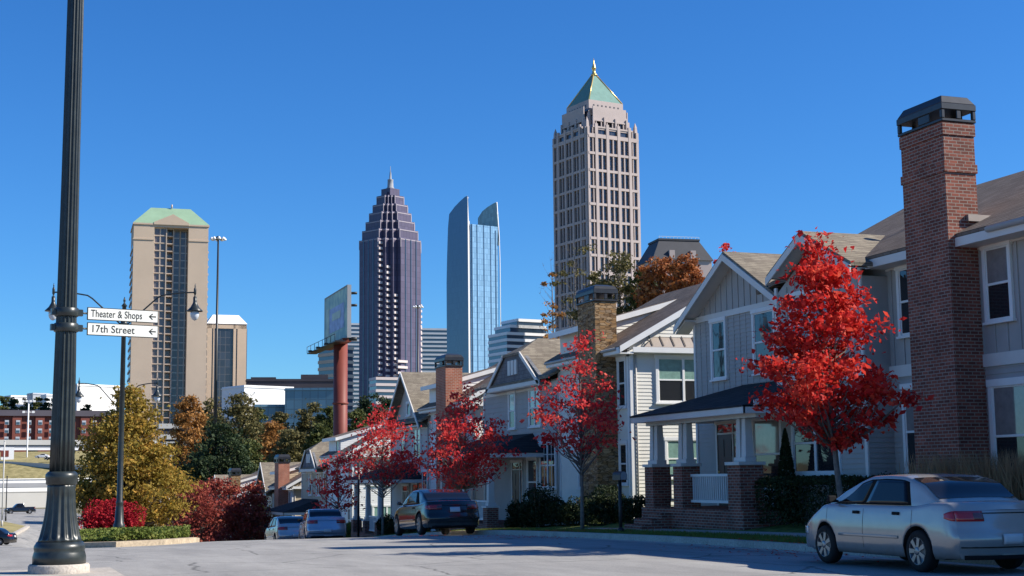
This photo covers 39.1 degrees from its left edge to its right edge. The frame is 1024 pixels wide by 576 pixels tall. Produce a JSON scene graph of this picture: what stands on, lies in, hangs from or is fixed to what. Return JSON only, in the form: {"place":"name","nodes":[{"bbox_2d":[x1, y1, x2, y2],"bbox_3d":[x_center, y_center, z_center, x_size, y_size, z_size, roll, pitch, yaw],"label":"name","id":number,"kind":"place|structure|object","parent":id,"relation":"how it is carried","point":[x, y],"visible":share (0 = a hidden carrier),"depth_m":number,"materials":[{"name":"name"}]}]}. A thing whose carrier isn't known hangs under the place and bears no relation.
{"place":"outdoors","nodes":[
{"label":"outdoors","id":0,"kind":"place"},
{"bbox_2d":[0,451,106,478],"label":"embankment","id":1,"kind":"structure","parent":0,"point":[14,471],"depth_m":444.62,"materials":[{"name":"beige plant"}]},
{"bbox_2d":[0,567,123,575],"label":"corner footpath","id":2,"kind":"structure","parent":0,"point":[106,571],"depth_m":22.03,"materials":[{"name":"concrete"}]},
{"bbox_2d":[28,0,89,574],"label":"signal pole","id":3,"kind":"object","parent":2,"relation":"on","point":[59,547],"visible":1,"depth_m":22.64,"materials":[{"name":"metal"}]},
{"bbox_2d":[81,322,157,337],"bbox_3d":[-6.369,0.682,23.280,1.330,0.205,0.080,4,-9,-33],"label":"street sign","id":4,"kind":"object","parent":3,"relation":"attached to","point":[122,330],"visible":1,"depth_m":23.30,"materials":[{"name":"white metal"}]},
{"bbox_2d":[81,307,157,322],"bbox_3d":[-6.375,0.439,23.310,1.330,0.205,0.081,4,-9,-33],"label":"street sign","id":5,"kind":"object","parent":3,"relation":"attached to","point":[120,315],"visible":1,"depth_m":23.32,"materials":[{"name":"white metal"}]},
{"bbox_2d":[0,506,176,526],"bbox_3d":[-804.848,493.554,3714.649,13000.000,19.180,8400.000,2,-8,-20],"label":"ground","id":6,"kind":"structure","parent":0,"point":[81,512],"depth_m":308.68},
{"bbox_2d":[0,478,90,491],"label":"retaining wall","id":7,"kind":"structure","parent":6,"relation":"on","point":[30,484],"depth_m":408.49,"materials":[{"name":"grey concrete"}]},
{"bbox_2d":[0,410,108,451],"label":"apartment building","id":8,"kind":"structure","parent":6,"relation":"on","point":[13,424],"depth_m":598.82,"materials":[{"name":"red brick"}]},
{"bbox_2d":[0,440,156,451],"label":"overpass","id":9,"kind":"object","parent":6,"relation":"on","point":[35,445],"visible":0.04,"depth_m":518.98,"materials":[{"name":"grey concrete"}]},
{"bbox_2d":[0,491,169,507],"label":"retaining wall","id":10,"kind":"structure","parent":6,"relation":"on","point":[36,499],"depth_m":335.14,"materials":[{"name":"concrete"}]},
{"bbox_2d":[75,383,119,412],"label":"building","id":11,"kind":"structure","parent":6,"relation":"on","point":[92,394],"depth_m":697.57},
{"bbox_2d":[127,205,209,439],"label":"tower","id":12,"kind":"structure","parent":6,"relation":"on","point":[169,251],"depth_m":626.74,"materials":[{"name":"beige concrete"}]},
{"bbox_2d":[168,394,210,484],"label":"background tree","id":13,"kind":"object","parent":6,"relation":"on","point":[190,406],"visible":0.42,"depth_m":238.05,"materials":[{"name":"orange plant"}]},
{"bbox_2d":[162,480,236,541],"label":"crape myrtle","id":14,"kind":"object","parent":6,"relation":"on","point":[212,514],"visible":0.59,"depth_m":96.28,"materials":[{"name":"red plant"}]},
{"bbox_2d":[193,397,223,451],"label":"background tree","id":15,"kind":"object","parent":6,"relation":"on","point":[209,405],"visible":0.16,"depth_m":327.98,"materials":[{"name":"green plant"}]},
{"bbox_2d":[174,417,258,501],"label":"background tree","id":16,"kind":"object","parent":6,"relation":"on","point":[206,463],"visible":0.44,"depth_m":148.00,"materials":[{"name":"green plant"}]},
{"bbox_2d":[210,236,226,452],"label":"mast light","id":17,"kind":"object","parent":6,"relation":"on","point":[217,238],"visible":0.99,"depth_m":200.74,"materials":[{"name":"black metal"}]},
{"bbox_2d":[206,315,246,431],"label":"tower","id":18,"kind":"structure","parent":6,"relation":"on","point":[232,350],"depth_m":662.40,"materials":[{"name":"beige glass"}]},
{"bbox_2d":[209,391,265,450],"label":"background tree","id":19,"kind":"object","parent":6,"relation":"on","point":[238,411],"visible":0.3,"depth_m":298.02,"materials":[{"name":"green plant"}]},
{"bbox_2d":[237,438,268,472],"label":"background tree","id":20,"kind":"object","parent":6,"relation":"on","point":[252,449],"visible":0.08,"depth_m":208.04,"materials":[{"name":"green plant"}]},
{"bbox_2d":[221,385,293,427],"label":"building","id":21,"kind":"structure","parent":6,"relation":"on","point":[270,394],"depth_m":599.06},
{"bbox_2d":[254,404,284,423],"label":"building","id":22,"kind":"structure","parent":6,"relation":"on","point":[271,409],"depth_m":556.62,"materials":[{"name":"teal glass"}]},
{"bbox_2d":[255,420,286,460],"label":"background tree","id":23,"kind":"object","parent":6,"relation":"on","point":[269,435],"visible":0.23,"depth_m":257.31,"materials":[{"name":"orange plant"}]},
{"bbox_2d":[262,426,308,461],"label":"background tree","id":24,"kind":"object","parent":6,"relation":"on","point":[291,440],"visible":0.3,"depth_m":236.93,"materials":[{"name":"green plant"}]},
{"bbox_2d":[245,375,332,387],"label":"building","id":25,"kind":"structure","parent":6,"relation":"on","point":[314,381],"depth_m":640.59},
{"bbox_2d":[291,398,322,436],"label":"background tree","id":26,"kind":"object","parent":6,"relation":"on","point":[305,424],"visible":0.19,"depth_m":337.76,"materials":[{"name":"green plant"}]},
{"bbox_2d":[284,388,332,430],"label":"building","id":27,"kind":"structure","parent":6,"relation":"on","point":[295,399],"depth_m":544.22,"materials":[{"name":"teal glass"}]},
{"bbox_2d":[300,422,332,451],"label":"background tree","id":28,"kind":"object","parent":6,"relation":"on","point":[317,435],"visible":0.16,"depth_m":228.08,"materials":[{"name":"green plant"}]},
{"bbox_2d":[314,405,332,430],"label":"background tree","id":29,"kind":"object","parent":6,"relation":"on","point":[327,420],"visible":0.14,"depth_m":327.89,"materials":[{"name":"green plant"}]},
{"bbox_2d":[307,285,356,435],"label":"billboard","id":30,"kind":"object","parent":6,"relation":"on","point":[338,338],"visible":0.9,"depth_m":200.41,"materials":[{"name":"grey metal"}]},
{"bbox_2d":[318,347,353,426],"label":"building","id":31,"kind":"structure","parent":6,"relation":"on","point":[326,362],"depth_m":862.61,"materials":[{"name":"grey glass"}]},
{"bbox_2d":[348,323,358,409],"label":"building","id":32,"kind":"structure","parent":6,"relation":"on","point":[355,332],"depth_m":1402.63,"materials":[{"name":"white glass"}]},
{"bbox_2d":[347,408,367,431],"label":"background tree","id":33,"kind":"object","parent":6,"relation":"on","point":[357,415],"visible":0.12,"depth_m":317.69,"materials":[{"name":"green plant"}]},
{"bbox_2d":[350,392,379,424],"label":"background tree","id":34,"kind":"object","parent":6,"relation":"on","point":[365,403],"visible":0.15,"depth_m":378.52,"materials":[{"name":"green plant"}]},
{"bbox_2d":[369,377,397,419],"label":"building","id":35,"kind":"structure","parent":6,"relation":"on","point":[384,386],"depth_m":943.17,"materials":[{"name":"white glass"}]},
{"bbox_2d":[359,166,421,409],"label":"tower","id":36,"kind":"structure","parent":6,"relation":"on","point":[389,270],"depth_m":1001.24,"materials":[{"name":"purple stone"}]},
{"bbox_2d":[421,328,446,371],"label":"building","id":37,"kind":"structure","parent":6,"relation":"on","point":[434,343],"depth_m":1353.81,"materials":[{"name":"white glass"}]},
{"bbox_2d":[447,195,500,372],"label":"tower","id":38,"kind":"structure","parent":6,"relation":"on","point":[472,291],"depth_m":1058.95,"materials":[{"name":"glass"}]},
{"bbox_2d":[488,319,546,367],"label":"building","id":39,"kind":"structure","parent":6,"relation":"on","point":[508,336],"depth_m":905.04,"materials":[{"name":"white glass"}]},
{"bbox_2d":[538,252,565,338],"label":"background tree","id":40,"kind":"object","parent":6,"relation":"on","point":[552,313],"visible":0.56,"depth_m":128.78,"materials":[{"name":"green plant"}]},
{"bbox_2d":[549,240,601,328],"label":"background tree","id":41,"kind":"object","parent":6,"relation":"on","point":[570,263],"visible":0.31,"depth_m":125.94,"materials":[{"name":"orange plant"}]},
{"bbox_2d":[552,58,640,338],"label":"tower","id":42,"kind":"structure","parent":6,"relation":"on","point":[596,181],"depth_m":871.50,"materials":[{"name":"beige glass"}]},
{"bbox_2d":[591,250,637,314],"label":"background tree","id":43,"kind":"object","parent":6,"relation":"on","point":[623,268],"visible":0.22,"depth_m":118.51,"materials":[{"name":"green plant"}]},
{"bbox_2d":[622,270,657,311],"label":"background tree","id":44,"kind":"object","parent":6,"relation":"on","point":[635,280],"visible":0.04,"depth_m":116.46,"materials":[{"name":"green plant"}]},
{"bbox_2d":[630,253,675,306],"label":"background tree","id":45,"kind":"object","parent":6,"relation":"on","point":[653,274],"visible":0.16,"depth_m":112.55,"materials":[{"name":"orange plant"}]},
{"bbox_2d":[636,236,713,292],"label":"building","id":46,"kind":"structure","parent":6,"relation":"on","point":[661,248],"depth_m":519.14,"materials":[{"name":"stone"}]},
{"bbox_2d":[662,251,704,292],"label":"background tree","id":47,"kind":"object","parent":6,"relation":"on","point":[680,271],"visible":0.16,"depth_m":110.26,"materials":[{"name":"orange plant"}]},
{"bbox_2d":[374,530,1023,566],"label":"kerb","id":48,"kind":"structure","parent":6,"relation":"on","point":[802,547],"depth_m":32.29,"materials":[{"name":"concrete"}]},
{"bbox_2d":[0,509,1023,575],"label":"road","id":49,"kind":"structure","parent":0,"point":[463,555],"depth_m":25.92,"materials":[{"name":"asphalt"}]},
{"bbox_2d":[76,377,161,411],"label":"street lamp","id":50,"kind":"object","parent":49,"relation":"on","point":[80,395],"visible":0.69,"depth_m":95.83,"materials":[{"name":"green paint"}]},
{"bbox_2d":[84,537,199,547],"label":"island kerb","id":51,"kind":"structure","parent":49,"relation":"on","point":[140,542],"depth_m":40.10,"materials":[{"name":"concrete"}]},
{"bbox_2d":[89,537,183,541],"bbox_3d":[-16.435,10.386,57.691,4.462,2.033,38.325,2,-8,-20],"label":"planting bed","id":52,"kind":"object","parent":51,"relation":"on","point":[134,539],"visible":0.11,"depth_m":40.77,"materials":[{"name":"soil"}]},
{"bbox_2d":[78,498,146,528],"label":"burning bush","id":53,"kind":"object","parent":52,"relation":"on","point":[102,516],"visible":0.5,"depth_m":67.71,"materials":[{"name":"red plant"}]},
{"bbox_2d":[45,284,202,527],"bbox_3d":[-17.575,5.374,64.877,7.020,11.280,0.720,0,-8,-6],"label":"street lamp","id":54,"kind":"object","parent":52,"relation":"on","point":[194,309],"visible":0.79,"depth_m":64.84,"materials":[{"name":"green paint"}]},
{"bbox_2d":[79,524,190,541],"bbox_3d":[-13.356,8.410,49.185,4.383,1.088,19.758,2,-8,-20],"label":"ground cover","id":55,"kind":"object","parent":52,"relation":"on","point":[106,534],"visible":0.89,"depth_m":40.92,"materials":[{"name":"green plant"}]},
{"bbox_2d":[75,382,208,527],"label":"oak tree","id":56,"kind":"object","parent":52,"relation":"on","point":[147,469],"visible":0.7,"depth_m":72.39,"materials":[{"name":"yellow plant"}]},
{"bbox_2d":[264,516,302,539],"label":"parked car","id":57,"kind":"object","parent":49,"relation":"on","point":[284,527],"visible":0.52,"depth_m":68.72,"materials":[{"name":"silver metal"}]},
{"bbox_2d":[297,509,346,538],"bbox_3d":[-8.279,10.370,62.683,1.949,1.465,4.479,1,-11,-14],"label":"parked car","id":58,"kind":"object","parent":49,"relation":"on","point":[321,523],"visible":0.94,"depth_m":60.81,"materials":[{"name":"blue paint"}]},
{"bbox_2d":[394,489,479,535],"bbox_3d":[-2.510,7.229,46.440,2.006,1.445,4.667,2,-10,-20],"label":"parked car","id":59,"kind":"object","parent":49,"relation":"on","point":[423,511],"visible":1,"depth_m":44.76,"materials":[{"name":"blue paint"}]},
{"bbox_2d":[437,535,1023,569],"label":"gutter pan","id":60,"kind":"object","parent":49,"relation":"on","point":[951,563],"visible":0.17,"depth_m":27.25,"materials":[{"name":"concrete"}]},
{"bbox_2d":[805,474,1023,571],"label":"parked car","id":61,"kind":"object","parent":49,"relation":"on","point":[923,522],"visible":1,"depth_m":20.82,"materials":[{"name":"silver metal"}]},
{"bbox_2d":[0,0,1023,409],"label":"sky","id":62,"kind":"structure","parent":0,"point":[281,125],"materials":[{"name":"blue"}]},
{"bbox_2d":[532,522,805,532],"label":"front yard","id":63,"kind":"structure","parent":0,"point":[790,528],"depth_m":36.52,"materials":[{"name":"green plant"}]},
{"bbox_2d":[228,468,257,538],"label":"row house","id":64,"kind":"structure","parent":63,"relation":"on","point":[236,476],"depth_m":127.36,"materials":[{"name":"white paint"}]},
{"bbox_2d":[231,462,300,537],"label":"row house","id":65,"kind":"structure","parent":63,"relation":"on","point":[265,477],"depth_m":114.13,"materials":[{"name":"beige"}]},
{"bbox_2d":[267,454,300,516],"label":"row house","id":66,"kind":"structure","parent":63,"relation":"on","point":[285,486],"depth_m":106.10,"materials":[{"name":"beige"}]},
{"bbox_2d":[265,441,328,518],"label":"row house","id":67,"kind":"structure","parent":63,"relation":"on","point":[309,468],"depth_m":97.27,"materials":[{"name":"beige"}]},
{"bbox_2d":[319,418,390,525],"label":"row house","id":68,"kind":"structure","parent":63,"relation":"on","point":[341,442],"depth_m":88.63,"materials":[{"name":"white paint"}]},
{"bbox_2d":[376,513,404,534],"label":"shrub","id":69,"kind":"object","parent":63,"relation":"on","point":[388,526],"visible":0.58,"depth_m":71.07,"materials":[{"name":"green plant"}]},
{"bbox_2d":[346,372,468,537],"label":"row house","id":70,"kind":"structure","parent":63,"relation":"on","point":[409,398],"depth_m":75.16,"materials":[{"name":"beige"}]},
{"bbox_2d":[417,354,497,530],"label":"row house","id":71,"kind":"structure","parent":63,"relation":"on","point":[449,378],"depth_m":67.63,"materials":[{"name":"white paint"}]},
{"bbox_2d":[428,338,559,530],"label":"row house","id":72,"kind":"structure","parent":63,"relation":"on","point":[519,372],"depth_m":58.96,"materials":[{"name":"grey"}]},
{"bbox_2d":[507,391,516,430],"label":"window","id":73,"kind":"structure","parent":72,"relation":"in","point":[512,394],"depth_m":60.68,"materials":[{"name":"white paint"}]},
{"bbox_2d":[526,457,538,500],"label":"window","id":74,"kind":"structure","parent":72,"relation":"in","point":[531,462],"depth_m":58.18,"materials":[{"name":"white paint"}]},
{"bbox_2d":[527,387,541,428],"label":"window","id":75,"kind":"structure","parent":72,"relation":"in","point":[532,423],"depth_m":58.32,"materials":[{"name":"white paint"}]},
{"bbox_2d":[538,441,556,489],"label":"window","id":76,"kind":"structure","parent":72,"relation":"in","point":[547,469],"depth_m":56.47,"materials":[{"name":"white paint"}]},
{"bbox_2d":[504,499,544,527],"bbox_3d":[0.572,8.511,53.752,1.564,1.246,1.773,2,-8,-20],"label":"shrub","id":77,"kind":"object","parent":63,"relation":"on","point":[513,520],"visible":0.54,"depth_m":53.63,"materials":[{"name":"green plant"}]},
{"bbox_2d":[518,480,563,526],"bbox_3d":[1.128,7.870,52.022,1.833,1.855,2.436,2,-8,-20],"label":"shrub","id":78,"kind":"object","parent":63,"relation":"on","point":[537,504],"visible":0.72,"depth_m":51.64,"materials":[{"name":"green plant"}]},
{"bbox_2d":[543,502,578,525],"bbox_3d":[1.865,7.971,50.327,1.446,1.028,1.263,2,-8,-20],"label":"shrub","id":79,"kind":"object","parent":63,"relation":"on","point":[553,508],"visible":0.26,"depth_m":50.25,"materials":[{"name":"green plant"}]},
{"bbox_2d":[557,492,599,525],"bbox_3d":[2.437,7.567,48.944,1.551,1.312,1.814,2,-8,-20],"label":"shrub","id":80,"kind":"object","parent":63,"relation":"on","point":[565,513],"visible":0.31,"depth_m":48.89,"materials":[{"name":"green plant"}]},
{"bbox_2d":[577,484,629,525],"bbox_3d":[3.066,7.174,47.223,2.019,1.498,2.019,2,-8,-20],"label":"shrub","id":81,"kind":"object","parent":63,"relation":"on","point":[602,508],"visible":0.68,"depth_m":46.91,"materials":[{"name":"green plant"}]},
{"bbox_2d":[544,283,701,523],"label":"row house","id":82,"kind":"structure","parent":63,"relation":"on","point":[643,353],"depth_m":50.26,"materials":[{"name":"beige"}]},
{"bbox_2d":[616,356,626,409],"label":"window","id":83,"kind":"structure","parent":82,"relation":"in","point":[620,361],"depth_m":50.10,"materials":[{"name":"white paint"}]},
{"bbox_2d":[617,440,628,485],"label":"window","id":84,"kind":"structure","parent":82,"relation":"in","point":[623,464],"depth_m":49.70,"materials":[{"name":"white paint"}]},
{"bbox_2d":[654,354,694,403],"bbox_3d":[5.987,3.195,50.245,2.220,1.737,0.110,2,-8,-20],"label":"window","id":85,"kind":"structure","parent":82,"relation":"in","point":[674,374],"depth_m":50.14,"materials":[{"name":"white paint"}]},
{"bbox_2d":[663,437,696,479],"bbox_3d":[6.144,5.903,49.935,1.930,1.465,0.110,2,-8,-20],"label":"window","id":86,"kind":"structure","parent":82,"relation":"in","point":[670,443],"depth_m":49.76,"materials":[{"name":"white paint"}]},
{"bbox_2d":[614,495,644,523],"bbox_3d":[4.053,7.058,45.502,1.556,1.124,1.328,2,-8,-20],"label":"shrub","id":87,"kind":"object","parent":63,"relation":"on","point":[630,510],"visible":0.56,"depth_m":45.24,"materials":[{"name":"green plant"}]},
{"bbox_2d":[774,428,800,523],"bbox_3d":[7.096,4.905,37.243,0.693,2.580,0.685,2,-8,-20],"label":"conifer","id":88,"kind":"object","parent":63,"relation":"on","point":[785,463],"visible":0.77,"depth_m":37.16,"materials":[{"name":"green plant"}]},
{"bbox_2d":[754,474,882,525],"bbox_3d":[7.384,5.282,35.364,1.227,1.413,5.334,2,-8,-20],"label":"hedge","id":89,"kind":"object","parent":63,"relation":"on","point":[800,482],"visible":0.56,"depth_m":35.41,"materials":[{"name":"green plant"}]},
{"bbox_2d":[624,96,1023,535],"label":"row house","id":90,"kind":"structure","parent":63,"relation":"on","point":[938,259],"depth_m":34.64,"materials":[{"name":"grey"}]},
{"bbox_2d":[708,316,728,381],"bbox_3d":[6.223,1.849,43.446,0.110,1.915,1.080,2,-8,-20],"label":"window","id":91,"kind":"structure","parent":90,"relation":"in","point":[717,326],"depth_m":43.44,"materials":[{"name":"white paint"}]},
{"bbox_2d":[717,434,732,505],"bbox_3d":[6.353,5.407,42.771,0.080,2.100,0.950,2,-8,-20],"label":"door","id":92,"kind":"structure","parent":90,"relation":"in","point":[724,441],"depth_m":42.88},
{"bbox_2d":[750,305,775,375],"bbox_3d":[7.147,1.502,40.879,0.110,1.915,1.380,2,-8,-20],"label":"window","id":93,"kind":"structure","parent":90,"relation":"in","point":[760,317],"depth_m":41.08,"materials":[{"name":"white paint"}]},
{"bbox_2d":[751,414,779,490],"bbox_3d":[7.181,4.650,40.466,0.110,2.165,1.780,2,-8,-20],"label":"window","id":94,"kind":"structure","parent":90,"relation":"in","point":[765,434],"depth_m":40.53,"materials":[{"name":"white paint"}]},
{"bbox_2d":[791,408,843,475],"bbox_3d":[7.743,3.936,36.801,0.110,1.715,2.380,2,-8,-20],"label":"window","id":95,"kind":"structure","parent":90,"relation":"in","point":[810,458],"depth_m":37.02,"materials":[{"name":"white paint"}]},
{"bbox_2d":[894,265,909,338],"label":"window","id":96,"kind":"structure","parent":90,"relation":"in","point":[900,271],"depth_m":34.67,"materials":[{"name":"white paint"}]},
{"bbox_2d":[899,383,915,473],"bbox_3d":[9.519,3.374,34.007,0.110,2.265,1.030,2,-8,-20],"label":"window","id":97,"kind":"structure","parent":90,"relation":"in","point":[908,417],"depth_m":34.27,"materials":[{"name":"white paint"}]},
{"bbox_2d":[979,240,1016,325],"bbox_3d":[10.576,-0.124,31.379,0.110,1.795,1.030,2,-8,-20],"label":"window","id":98,"kind":"structure","parent":90,"relation":"in","point":[996,258],"depth_m":31.37,"materials":[{"name":"white paint"}]},
{"bbox_2d":[986,376,1023,469],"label":"window","id":99,"kind":"structure","parent":90,"relation":"in","point":[1005,395],"depth_m":30.96,"materials":[{"name":"white paint"}]},
{"bbox_2d":[533,530,805,543],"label":"grass","id":100,"kind":"structure","parent":0,"point":[715,537],"depth_m":31.50,"materials":[{"name":"green plant"}]},
{"bbox_2d":[186,476,252,540],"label":"crape myrtle","id":101,"kind":"object","parent":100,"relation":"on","point":[218,485],"visible":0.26,"depth_m":102.47,"materials":[{"name":"red plant"}]},
{"bbox_2d":[216,479,272,540],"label":"crape myrtle","id":102,"kind":"object","parent":100,"relation":"on","point":[244,513],"visible":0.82,"depth_m":98.19,"materials":[{"name":"red plant"}]},
{"bbox_2d":[306,448,373,513],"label":"maple tree","id":103,"kind":"object","parent":100,"relation":"on","point":[335,490],"visible":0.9,"depth_m":69.18,"materials":[{"name":"red plant"}]},
{"bbox_2d":[334,396,423,535],"bbox_3d":[-5.623,7.753,61.330,3.898,6.330,3.728,-1,-7,2],"label":"maple tree","id":104,"kind":"object","parent":100,"relation":"on","point":[384,475],"visible":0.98,"depth_m":61.31,"materials":[{"name":"red plant"}]},
{"bbox_2d":[408,381,525,528],"bbox_3d":[-1.676,6.083,50.791,4.181,5.563,3.926,2,-8,-20],"label":"maple tree","id":105,"kind":"object","parent":100,"relation":"on","point":[464,480],"visible":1,"depth_m":50.49,"materials":[{"name":"red plant"}]},
{"bbox_2d":[519,329,635,529],"bbox_3d":[1.856,4.154,40.853,2.964,6.008,3.632,-3,-8,17],"label":"maple tree","id":106,"kind":"object","parent":100,"relation":"on","point":[580,406],"visible":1,"depth_m":40.67,"materials":[{"name":"red plant"}]},
{"bbox_2d":[373,527,806,543],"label":"sidewalk","id":107,"kind":"structure","parent":100,"relation":"on","point":[782,538],"depth_m":33.96,"materials":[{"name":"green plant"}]},
{"bbox_2d":[612,471,626,531],"bbox_3d":[2.808,5.644,37.297,0.200,1.775,0.512,2,-8,-20],"label":"mailbox","id":108,"kind":"object","parent":100,"relation":"on","point":[619,476],"visible":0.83,"depth_m":37.26,"materials":[{"name":"black metal"}]},
{"bbox_2d":[735,226,934,496],"bbox_3d":[6.087,2.030,28.431,3.474,6.524,3.356,2,-8,-20],"label":"maple tree","id":109,"kind":"object","parent":100,"relation":"on","point":[814,397],"visible":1,"depth_m":28.08,"materials":[{"name":"red plant"}]},
{"bbox_2d":[572,528,805,536],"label":"footpath","id":110,"kind":"structure","parent":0,"point":[754,532],"depth_m":35.73,"materials":[{"name":"concrete"}]},
{"bbox_2d":[897,447,1023,500],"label":"tall grass","id":111,"kind":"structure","parent":0,"point":[1009,478],"depth_m":29.16,"materials":[{"name":"plant"}]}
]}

